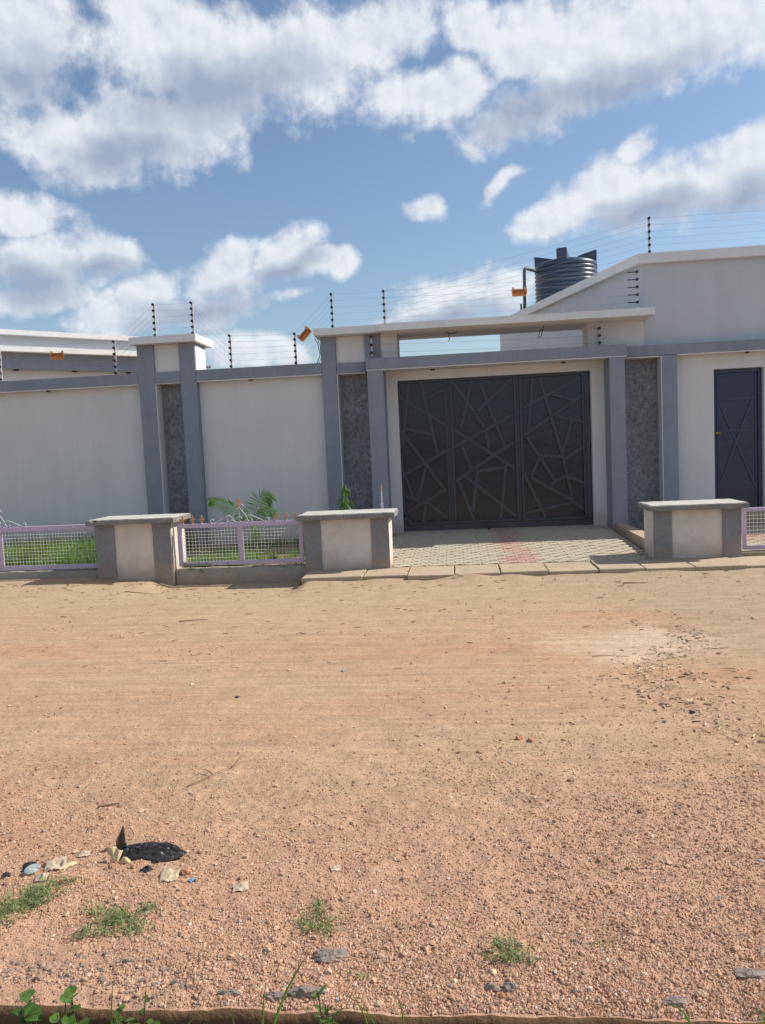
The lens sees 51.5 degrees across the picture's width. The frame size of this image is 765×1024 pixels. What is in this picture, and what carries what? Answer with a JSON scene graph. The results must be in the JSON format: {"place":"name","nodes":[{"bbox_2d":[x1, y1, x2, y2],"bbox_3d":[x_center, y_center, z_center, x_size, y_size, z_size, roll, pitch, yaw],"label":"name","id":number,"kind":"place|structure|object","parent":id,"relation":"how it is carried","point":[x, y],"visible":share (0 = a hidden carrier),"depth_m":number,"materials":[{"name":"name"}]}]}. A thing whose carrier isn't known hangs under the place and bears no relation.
{"place":"outdoors","nodes":[
{"label":"outdoors","id":0,"kind":"place"},
{"bbox_2d":[0,329,139,380],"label":"house","id":1,"kind":"structure","parent":0,"point":[26,342],"depth_m":18.45,"materials":[{"name":"beige paint"}]},
{"bbox_2d":[0,528,194,571],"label":"tall grass","id":2,"kind":"structure","parent":0,"point":[49,558],"depth_m":11.56,"materials":[{"name":"plant"}]},
{"bbox_2d":[232,881,248,892],"bbox_3d":[-0.529,1.390,2.949,0.061,0.016,0.066,-3,5,-9],"label":"stone","id":3,"kind":"object","parent":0,"point":[242,886],"visible":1,"depth_m":2.94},
{"bbox_2d":[184,536,304,567],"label":"short grass","id":4,"kind":"structure","parent":0,"point":[268,552],"depth_m":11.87,"materials":[{"name":"plant"}]},
{"bbox_2d":[0,525,764,1022],"bbox_3d":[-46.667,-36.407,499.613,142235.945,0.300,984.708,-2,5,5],"label":"dirt road","id":5,"kind":"structure","parent":0,"point":[254,681],"depth_m":4.34,"materials":[{"name":"soil"}]},
{"bbox_2d":[2,871,10,877],"bbox_3d":[-1.477,1.423,3.120,0.032,0.017,0.033,-4,5,-18],"label":"plastic scrap","id":6,"kind":"object","parent":5,"relation":"on","point":[6,873],"visible":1,"depth_m":3.11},
{"bbox_2d":[21,861,35,871],"bbox_3d":[-1.415,1.415,3.174,0.051,0.017,0.073,-4,5,-16],"label":"plastic scrap","id":7,"kind":"object","parent":5,"relation":"on","point":[25,865],"visible":0.65,"depth_m":3.18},
{"bbox_2d":[24,864,38,874],"bbox_3d":[-1.378,1.403,3.117,0.057,0.021,0.045,-2,5,5],"label":"plastic disc","id":8,"kind":"object","parent":5,"relation":"on","point":[31,869],"visible":1,"depth_m":3.11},
{"bbox_2d":[34,873,49,881],"bbox_3d":[-1.315,1.407,3.063,0.054,0.021,0.052,-3,5,-9],"label":"sack scrap","id":9,"kind":"object","parent":5,"relation":"on","point":[45,875],"visible":0.9,"depth_m":3.06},
{"bbox_2d":[0,865,91,934],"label":"grass tuft","id":10,"kind":"object","parent":5,"relation":"on","point":[31,893],"visible":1,"depth_m":2.92,"materials":[{"name":"plant"}]},
{"bbox_2d":[0,569,97,579],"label":"wall","id":11,"kind":"structure","parent":5,"relation":"on","point":[50,574],"depth_m":10.74,"materials":[{"name":"concrete"}]},
{"bbox_2d":[0,510,96,570],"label":"railing","id":12,"kind":"object","parent":11,"relation":"on","point":[8,529],"visible":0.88,"depth_m":10.76,"materials":[{"name":"metal"}]},
{"bbox_2d":[43,856,66,872],"bbox_3d":[-1.305,1.400,3.162,0.089,0.028,0.102,-5,5,-24],"label":"sack scrap","id":13,"kind":"object","parent":5,"relation":"on","point":[57,862],"visible":1,"depth_m":3.16,"materials":[{"name":"fabric"}]},
{"bbox_2d":[57,861,76,870],"bbox_3d":[-1.253,1.404,3.153,0.079,0.016,0.019,-7,6,-44],"label":"sack scrap","id":14,"kind":"object","parent":5,"relation":"on","point":[71,863],"visible":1,"depth_m":3.15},
{"bbox_2d":[76,850,90,857],"bbox_3d":[-1.220,1.392,3.240,0.053,0.018,0.041,-4,5,-12],"label":"sack scrap","id":15,"kind":"object","parent":5,"relation":"on","point":[83,853],"visible":1,"depth_m":3.23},
{"bbox_2d":[0,944,207,1006],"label":"old kerb crumbs","id":16,"kind":"object","parent":5,"relation":"on","point":[46,967],"visible":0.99,"depth_m":2.48,"materials":[{"name":"concrete"}]},
{"bbox_2d":[97,803,119,807],"bbox_3d":[-1.272,1.363,3.689,0.103,0.016,0.011,-3,5,-4],"label":"twig","id":17,"kind":"object","parent":5,"relation":"on","point":[98,806],"visible":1,"depth_m":3.69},
{"bbox_2d":[60,888,164,942],"bbox_3d":[-0.932,1.411,2.755,0.378,0.053,0.304,-2,5,5],"label":"grass tuft","id":18,"kind":"object","parent":5,"relation":"on","point":[112,921],"visible":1,"depth_m":2.75,"materials":[{"name":"plant"}]},
{"bbox_2d":[107,846,122,862],"bbox_3d":[-1.079,1.375,3.188,0.066,0.057,0.027,-2,5,5],"label":"husk","id":19,"kind":"object","parent":5,"relation":"on","point":[115,853],"visible":1,"depth_m":3.19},
{"bbox_2d":[119,857,130,862],"bbox_3d":[-1.033,1.393,3.182,0.045,0.022,0.020,-2,5,5],"label":"husk","id":20,"kind":"object","parent":5,"relation":"on","point":[124,860],"visible":1,"depth_m":3.18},
{"bbox_2d":[85,513,190,585],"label":"masonry plinth","id":21,"kind":"structure","parent":5,"relation":"on","point":[136,547],"depth_m":10.39,"materials":[{"name":"beige paint"}]},
{"bbox_2d":[140,865,152,872],"bbox_3d":[-0.920,1.391,3.101,0.050,0.019,0.036,2,6,44],"label":"plastic scrap","id":22,"kind":"object","parent":5,"relation":"on","point":[147,868],"visible":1,"depth_m":3.09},
{"bbox_2d":[116,826,185,861],"bbox_3d":[-0.953,1.346,3.227,0.320,0.101,0.146,-2,5,5],"label":"plastic bag","id":23,"kind":"object","parent":5,"relation":"on","point":[159,851],"visible":1,"depth_m":3.21,"materials":[{"name":"plastic"}]},
{"bbox_2d":[159,867,182,881],"bbox_3d":[-0.819,1.393,3.057,0.074,0.022,0.100,-3,5,0],"label":"sack scrap","id":24,"kind":"object","parent":5,"relation":"on","point":[169,875],"visible":1,"depth_m":3.05,"materials":[{"name":"fabric"}]},
{"bbox_2d":[39,542,304,570],"bbox_3d":[-4.099,0.860,12.245,8.440,0.300,3.000,-2,5,5],"label":"garden bed","id":25,"kind":"object","parent":5,"relation":"on","point":[192,552],"depth_m":12.52,"materials":[{"name":"plant"}]},
{"bbox_2d":[0,373,147,547],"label":"boundary wall","id":26,"kind":"structure","parent":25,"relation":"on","point":[71,450],"depth_m":13.64,"materials":[{"name":"beige paint"}]},
{"bbox_2d":[0,347,2,380],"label":"fence post","id":27,"kind":"object","parent":26,"relation":"on","point":[1,377],"visible":0.98,"depth_m":13.64,"materials":[{"name":"metal"}]},
{"bbox_2d":[1,342,110,379],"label":"fence wires","id":28,"kind":"object","parent":27,"relation":"attached to","point":[54,364],"visible":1,"depth_m":13.53,"materials":[{"name":"metal"}]},
{"bbox_2d":[50,351,63,359],"bbox_3d":[-5.527,-2.662,13.476,0.242,0.144,0.008,-2,5,5],"label":"warning sign","id":29,"kind":"object","parent":28,"relation":"attached to","point":[56,356],"visible":1,"depth_m":13.48,"materials":[{"name":"orange plastic"}]},
{"bbox_2d":[112,340,116,373],"bbox_3d":[-4.534,-2.599,13.434,0.044,0.605,0.052,-2,5,5],"label":"fence post","id":30,"kind":"object","parent":26,"relation":"on","point":[114,359],"visible":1,"depth_m":13.43,"materials":[{"name":"metal"}]},
{"bbox_2d":[128,333,212,545],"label":"wall pier","id":31,"kind":"structure","parent":25,"relation":"on","point":[168,367],"depth_m":13.36,"materials":[{"name":"grey paint"}]},
{"bbox_2d":[151,303,156,335],"bbox_3d":[-3.819,-3.190,13.267,0.044,0.585,0.052,-2,5,5],"label":"fence post","id":32,"kind":"object","parent":31,"relation":"on","point":[153,316],"visible":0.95,"depth_m":13.26,"materials":[{"name":"metal"}]},
{"bbox_2d":[115,318,153,371],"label":"fence wires","id":33,"kind":"object","parent":32,"relation":"attached to","point":[127,342],"visible":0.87,"depth_m":13.36,"materials":[{"name":"metal"}]},
{"bbox_2d":[156,303,188,334],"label":"fence wires","id":34,"kind":"object","parent":32,"relation":"attached to","point":[172,316],"visible":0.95,"depth_m":13.22,"materials":[{"name":"metal"}]},
{"bbox_2d":[189,301,193,333],"bbox_3d":[-3.170,-3.210,13.205,0.044,0.575,0.052,-2,5,5],"label":"fence post","id":35,"kind":"object","parent":31,"relation":"on","point":[191,315],"visible":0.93,"depth_m":13.20,"materials":[{"name":"metal"}]},
{"bbox_2d":[193,308,228,362],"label":"fence wires","id":36,"kind":"object","parent":35,"relation":"attached to","point":[211,332],"visible":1,"depth_m":13.21,"materials":[{"name":"metal"}]},
{"bbox_2d":[205,489,280,550],"bbox_3d":[-2.032,0.182,11.772,1.037,1.037,0.478,-2,5,5],"label":"young palm","id":37,"kind":"object","parent":25,"relation":"on","point":[268,501],"visible":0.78,"depth_m":11.71,"materials":[{"name":"green plant"}]},
{"bbox_2d":[196,363,328,543],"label":"boundary wall","id":38,"kind":"structure","parent":25,"relation":"on","point":[263,427],"depth_m":13.32,"materials":[{"name":"beige paint"}]},
{"bbox_2d":[228,334,232,367],"bbox_3d":[-2.539,-2.666,13.243,0.044,0.590,0.052,-2,5,5],"label":"fence post","id":39,"kind":"object","parent":38,"relation":"on","point":[230,353],"visible":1,"depth_m":13.24,"materials":[{"name":"metal"}]},
{"bbox_2d":[230,334,292,366],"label":"fence wires","id":40,"kind":"object","parent":39,"relation":"attached to","point":[251,347],"visible":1,"depth_m":13.19,"materials":[{"name":"metal"}]},
{"bbox_2d":[293,332,296,363],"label":"fence post","id":41,"kind":"object","parent":38,"relation":"on","point":[294,345],"visible":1,"depth_m":13.13,"materials":[{"name":"metal"}]},
{"bbox_2d":[337,485,354,509],"bbox_3d":[-0.522,0.113,11.678,0.362,1.050,0.346,-5,5,-26],"label":"tree seedling","id":42,"kind":"object","parent":25,"relation":"on","point":[343,494],"visible":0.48,"depth_m":11.60,"materials":[{"name":"green plant"}]},
{"bbox_2d":[181,867,191,874],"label":"stone","id":43,"kind":"object","parent":5,"relation":"on","point":[186,871],"visible":1,"depth_m":3.06,"materials":[{"name":"stone"}]},
{"bbox_2d":[187,755,242,786],"bbox_3d":[-0.835,1.300,4.039,0.094,0.022,0.435,2,6,42],"label":"twig","id":44,"kind":"object","parent":5,"relation":"on","point":[214,773],"visible":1,"depth_m":3.98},
{"bbox_2d":[216,989,240,996],"bbox_3d":[-0.460,1.442,2.373,0.083,0.031,0.034,-2,5,5],"label":"tar lump","id":45,"kind":"object","parent":5,"relation":"on","point":[233,992],"visible":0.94,"depth_m":2.37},
{"bbox_2d":[176,564,305,584],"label":"wall","id":46,"kind":"structure","parent":5,"relation":"on","point":[254,574],"depth_m":10.36,"materials":[{"name":"concrete"}]},
{"bbox_2d":[181,562,228,571],"bbox_3d":[-2.317,0.727,10.392,0.658,0.158,0.091,-2,5,5],"label":"creeper","id":47,"kind":"object","parent":46,"relation":"hanging from","point":[185,564],"visible":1,"depth_m":10.40,"materials":[{"name":"green plant"}]},
{"bbox_2d":[177,498,304,566],"bbox_3d":[-1.867,0.249,10.374,1.675,0.881,0.036,-2,5,5],"label":"railing","id":48,"kind":"object","parent":46,"relation":"on","point":[239,524],"visible":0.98,"depth_m":10.37,"materials":[{"name":"metal"}]},
{"bbox_2d":[263,991,286,1001],"bbox_3d":[-0.320,1.434,2.347,0.081,0.033,0.033,-2,5,5],"label":"stone","id":49,"kind":"object","parent":5,"relation":"on","point":[273,996],"visible":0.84,"depth_m":2.34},
{"bbox_2d":[287,985,326,998],"bbox_3d":[-0.225,1.425,2.350,0.129,0.042,0.038,-2,5,5],"label":"stone","id":50,"kind":"object","parent":5,"relation":"on","point":[303,990],"visible":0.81,"depth_m":2.34,"materials":[{"name":"stone"}]},
{"bbox_2d":[290,893,352,938],"bbox_3d":[-0.231,1.386,2.697,0.239,0.048,0.308,-6,6,-36],"label":"grass tuft","id":51,"kind":"object","parent":5,"relation":"on","point":[311,924],"visible":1,"depth_m":2.70,"materials":[{"name":"plant"}]},
{"bbox_2d":[313,948,350,963],"bbox_3d":[-0.154,1.417,2.518,0.139,0.052,0.069,-2,5,5],"label":"stone","id":52,"kind":"object","parent":5,"relation":"on","point":[328,955],"visible":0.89,"depth_m":2.51,"materials":[{"name":"stone"}]},
{"bbox_2d":[330,864,340,870],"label":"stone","id":53,"kind":"object","parent":5,"relation":"on","point":[334,867],"visible":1,"depth_m":3.05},
{"bbox_2d":[296,508,397,573],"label":"masonry plinth","id":54,"kind":"structure","parent":5,"relation":"on","point":[347,539],"depth_m":10.12,"materials":[{"name":"beige paint"}]},
{"bbox_2d":[334,966,377,981],"bbox_3d":[-0.076,1.413,2.424,0.142,0.028,0.085,0,5,28],"label":"grass tuft","id":55,"kind":"object","parent":5,"relation":"on","point":[357,975],"visible":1,"depth_m":2.42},
{"bbox_2d":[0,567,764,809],"bbox_3d":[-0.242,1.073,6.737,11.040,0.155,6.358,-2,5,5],"label":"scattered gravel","id":56,"kind":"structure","parent":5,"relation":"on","point":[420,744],"depth_m":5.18,"materials":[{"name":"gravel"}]},
{"bbox_2d":[0,569,764,697],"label":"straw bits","id":57,"kind":"object","parent":5,"relation":"on","point":[368,590],"visible":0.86,"depth_m":8.76,"materials":[{"name":"plant"}]},
{"bbox_2d":[429,921,437,926],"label":"stone","id":58,"kind":"object","parent":5,"relation":"on","point":[433,923],"visible":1,"depth_m":2.65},
{"bbox_2d":[484,982,499,992],"bbox_3d":[0.323,1.408,2.345,0.050,0.038,0.037,-2,5,5],"label":"stone","id":59,"kind":"object","parent":5,"relation":"on","point":[494,987],"visible":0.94,"depth_m":2.33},
{"bbox_2d":[490,969,496,974],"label":"stone","id":60,"kind":"object","parent":5,"relation":"on","point":[493,971],"visible":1,"depth_m":2.40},
{"bbox_2d":[503,982,518,992],"bbox_3d":[0.378,1.402,2.337,0.050,0.039,0.037,-2,5,5],"label":"stone","id":61,"kind":"object","parent":5,"relation":"on","point":[509,987],"visible":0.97,"depth_m":2.33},
{"bbox_2d":[484,930,543,974],"bbox_3d":[0.407,1.363,2.486,0.229,0.048,0.191,-1,5,21],"label":"grass tuft","id":62,"kind":"object","parent":5,"relation":"on","point":[511,954],"visible":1,"depth_m":2.46,"materials":[{"name":"plant"}]},
{"bbox_2d":[515,735,522,740],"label":"stone","id":63,"kind":"object","parent":5,"relation":"on","point":[518,737],"visible":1,"depth_m":4.29,"materials":[{"name":"stone"}]},
{"bbox_2d":[300,556,764,585],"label":"concrete kerb","id":64,"kind":"object","parent":5,"relation":"on","point":[584,567],"visible":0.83,"depth_m":9.51,"materials":[{"name":"concrete"}]},
{"bbox_2d":[615,523,644,550],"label":"driveway kerb","id":65,"kind":"structure","parent":5,"relation":"on","point":[634,535],"depth_m":11.45,"materials":[{"name":"concrete"}]},
{"bbox_2d":[500,245,764,524],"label":"house","id":66,"kind":"structure","parent":5,"relation":"on","point":[705,295],"depth_m":12.59,"materials":[{"name":"grey paint"}]},
{"bbox_2d":[534,247,597,302],"bbox_3d":[4.162,-5.176,17.982,1.390,1.304,1.391,-2,5,5],"label":"water tank","id":67,"kind":"object","parent":66,"relation":"on","point":[562,281],"visible":0.55,"depth_m":17.41,"materials":[{"name":"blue plastic"}]},
{"bbox_2d":[520,267,539,309],"bbox_3d":[3.285,-4.889,17.574,0.592,1.018,0.119,-6,6,-35],"label":"water pipe","id":68,"kind":"object","parent":67,"relation":"attached to","point":[524,279],"visible":0.83,"depth_m":17.43,"materials":[{"name":"grey plastic"}]},
{"bbox_2d":[647,217,650,252],"bbox_3d":[4.223,-4.367,12.572,0.044,0.600,0.052,-2,5,5],"label":"fence post","id":69,"kind":"object","parent":66,"relation":"on","point":[649,237],"visible":1,"depth_m":12.57,"materials":[{"name":"metal"}]},
{"bbox_2d":[386,219,647,322],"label":"fence wires","id":70,"kind":"object","parent":69,"relation":"attached to","point":[513,270],"visible":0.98,"depth_m":12.68,"materials":[{"name":"metal"}]},
{"bbox_2d":[651,210,764,251],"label":"fence wires","id":71,"kind":"object","parent":69,"relation":"attached to","point":[707,234],"visible":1,"depth_m":12.48,"materials":[{"name":"metal"}]},
{"bbox_2d":[580,618,764,747],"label":"wood chips","id":72,"kind":"object","parent":5,"relation":"on","point":[680,698],"visible":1,"depth_m":5.23,"materials":[{"name":"wood"}]},
{"bbox_2d":[661,995,689,1007],"bbox_3d":[0.833,1.389,2.251,0.084,0.020,0.035,-2,5,5],"label":"stone","id":73,"kind":"object","parent":5,"relation":"on","point":[678,1001],"visible":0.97,"depth_m":2.25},
{"bbox_2d":[684,670,694,674],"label":"stone","id":74,"kind":"object","parent":5,"relation":"on","point":[688,672],"visible":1,"depth_m":5.34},
{"bbox_2d":[638,499,749,558],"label":"masonry plinth","id":75,"kind":"structure","parent":5,"relation":"on","point":[692,528],"depth_m":9.71,"materials":[{"name":"beige paint"}]},
{"bbox_2d":[694,989,708,998],"bbox_3d":[0.912,1.382,2.272,0.042,0.023,0.031,-2,5,5],"label":"stone","id":76,"kind":"object","parent":5,"relation":"on","point":[701,993],"visible":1,"depth_m":2.27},
{"bbox_2d":[734,967,764,978],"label":"stone","id":77,"kind":"object","parent":5,"relation":"on","point":[743,973],"visible":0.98,"depth_m":2.34,"materials":[{"name":"stone"}]},
{"bbox_2d":[0,691,764,1020],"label":"fine gravel","id":78,"kind":"structure","parent":0,"point":[480,1001],"depth_m":2.69,"materials":[{"name":"gravel"}]},
{"bbox_2d":[263,946,272,951],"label":"stone","id":79,"kind":"object","parent":78,"relation":"on","point":[267,949],"visible":1,"depth_m":2.55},
{"bbox_2d":[516,940,526,946],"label":"stone","id":80,"kind":"object","parent":78,"relation":"on","point":[522,943],"visible":0.88,"depth_m":2.52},
{"bbox_2d":[0,0,764,368],"label":"sky","id":81,"kind":"structure","parent":0,"point":[250,163],"materials":[{"name":"blue"}]},
{"bbox_2d":[391,524,651,567],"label":"driveway","id":82,"kind":"structure","parent":0,"point":[542,544],"depth_m":11.28,"materials":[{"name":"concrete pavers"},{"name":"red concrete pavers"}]},
{"bbox_2d":[313,307,678,534],"bbox_3d":[1.852,-1.200,13.057,5.728,3.824,1.253,-2,5,5],"label":"gate portal","id":83,"kind":"object","parent":82,"relation":"on","point":[634,429],"visible":0.96,"depth_m":12.82,"materials":[{"name":"grey paint"}]},
{"bbox_2d":[315,339,320,362],"bbox_3d":[-1.059,-2.652,13.087,0.105,0.407,0.028,0,5,27],"label":"feed cable","id":84,"kind":"object","parent":83,"relation":"hanging from","point":[319,351],"visible":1,"depth_m":13.07,"materials":[{"name":"black plastic"}]},
{"bbox_2d":[330,293,333,327],"bbox_3d":[-0.822,-3.254,12.882,0.044,0.590,0.052,-2,5,5],"label":"fence post","id":85,"kind":"object","parent":83,"relation":"on","point":[331,313],"visible":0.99,"depth_m":12.88,"materials":[{"name":"metal"}]},
{"bbox_2d":[297,299,331,361],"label":"fence wires","id":86,"kind":"object","parent":85,"relation":"attached to","point":[315,337],"visible":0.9,"depth_m":13.02,"materials":[{"name":"metal"}]},
{"bbox_2d":[297,326,311,341],"bbox_3d":[-1.283,-2.919,13.005,0.144,0.242,0.008,42,7,1],"label":"warning sign","id":87,"kind":"object","parent":86,"relation":"attached to","point":[305,333],"visible":1,"depth_m":13.00,"materials":[{"name":"orange plastic"}]},
{"bbox_2d":[333,291,380,319],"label":"fence wires","id":88,"kind":"object","parent":85,"relation":"attached to","point":[357,306],"visible":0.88,"depth_m":12.82,"materials":[{"name":"metal"}]},
{"bbox_2d":[369,335,372,355],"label":"fence post","id":89,"kind":"object","parent":83,"relation":"attached to","point":[371,345],"visible":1,"depth_m":12.86,"materials":[{"name":"metal"}]},
{"bbox_2d":[373,328,597,352],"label":"fence wires","id":90,"kind":"object","parent":89,"relation":"attached to","point":[487,340],"visible":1,"depth_m":12.76,"materials":[{"name":"metal"}]},
{"bbox_2d":[382,290,385,323],"bbox_3d":[0.024,-3.274,12.802,0.044,0.605,0.052,-2,5,5],"label":"fence post","id":91,"kind":"object","parent":83,"relation":"on","point":[383,304],"visible":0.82,"depth_m":12.80,"materials":[{"name":"metal"}]},
{"bbox_2d":[398,371,592,530],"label":"metal gate","id":92,"kind":"structure","parent":83,"relation":"attached to","point":[498,451],"depth_m":13.18,"materials":[{"name":"metal"}]},
{"bbox_2d":[598,327,600,344],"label":"fence post","id":93,"kind":"object","parent":83,"relation":"on","point":[599,335],"visible":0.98,"depth_m":12.67,"materials":[{"name":"metal"}]},
{"bbox_2d":[635,270,638,307],"bbox_3d":[4.009,-3.464,12.497,0.044,0.665,0.052,-2,5,5],"label":"fence post","id":94,"kind":"object","parent":83,"relation":"on","point":[637,287],"visible":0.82,"depth_m":12.49,"materials":[{"name":"metal"}]},
{"bbox_2d":[387,271,635,317],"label":"fence wires","id":95,"kind":"object","parent":94,"relation":"attached to","point":[523,296],"visible":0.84,"depth_m":12.60,"materials":[{"name":"metal"}]},
{"bbox_2d":[512,287,526,296],"bbox_3d":[2.173,-3.501,12.605,0.242,0.144,0.008,-2,5,5],"label":"warning sign","id":96,"kind":"object","parent":95,"relation":"attached to","point":[519,292],"visible":1,"depth_m":12.61,"materials":[{"name":"orange plastic"}]},
{"bbox_2d":[638,524,764,556],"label":"paved forecourt","id":97,"kind":"structure","parent":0,"point":[759,529],"depth_m":11.07,"materials":[{"name":"brick"}]},
{"bbox_2d":[627,339,764,523],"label":"boundary wall","id":98,"kind":"structure","parent":97,"relation":"on","point":[698,363],"depth_m":12.68,"materials":[{"name":"grey paint"}]},
{"bbox_2d":[714,367,761,511],"bbox_3d":[5.708,-1.144,12.776,0.762,2.301,0.124,-2,5,5],"label":"metal door","id":99,"kind":"structure","parent":98,"relation":"attached to","point":[738,428],"depth_m":12.78,"materials":[{"name":"blue paint"}]},
{"bbox_2d":[742,549,764,551],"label":"curb","id":100,"kind":"structure","parent":97,"relation":"on","point":[753,550],"depth_m":9.87,"materials":[{"name":"concrete"}]},
{"bbox_2d":[742,507,764,549],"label":"railing","id":101,"kind":"object","parent":100,"relation":"on","point":[745,546],"visible":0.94,"depth_m":9.87,"materials":[{"name":"metal"}]},
{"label":"gutter","id":102,"kind":"structure","parent":0,"visible":0},
{"bbox_2d":[10,989,42,1023],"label":"gutter weed","id":103,"kind":"object","parent":102,"relation":"on","point":[29,1012],"visible":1,"depth_m":2.25,"materials":[{"name":"green plant"}]},
{"bbox_2d":[49,986,89,1023],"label":"gutter weed","id":104,"kind":"object","parent":102,"relation":"on","point":[67,996],"visible":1,"depth_m":2.21,"materials":[{"name":"green plant"}]},
{"bbox_2d":[114,992,160,1023],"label":"gutter weed","id":105,"kind":"object","parent":102,"relation":"on","point":[142,1011],"visible":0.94,"depth_m":2.18,"materials":[{"name":"green plant"}]},
{"bbox_2d":[110,986,199,1023],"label":"grass clump","id":106,"kind":"object","parent":102,"relation":"on","point":[125,1009],"visible":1,"depth_m":2.17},
{"bbox_2d":[230,949,311,1023],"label":"grass clump","id":107,"kind":"object","parent":102,"relation":"on","point":[278,1010],"visible":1,"depth_m":2.12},
{"bbox_2d":[310,984,341,1023],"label":"gutter weed","id":108,"kind":"object","parent":102,"relation":"on","point":[325,1012],"visible":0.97,"depth_m":2.13,"materials":[{"name":"green plant"}]},
{"bbox_2d":[318,987,404,1023],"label":"grass clump","id":109,"kind":"object","parent":102,"relation":"on","point":[367,1012],"visible":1,"depth_m":2.09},
{"bbox_2d":[0,1004,764,1023],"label":"kerb","id":110,"kind":"structure","parent":102,"relation":"on","point":[220,1016],"depth_m":2.29,"materials":[{"name":"concrete"}]},
{"bbox_2d":[663,1005,763,1023],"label":"grass clump","id":111,"kind":"object","parent":102,"relation":"on","point":[687,1018],"visible":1,"depth_m":2.02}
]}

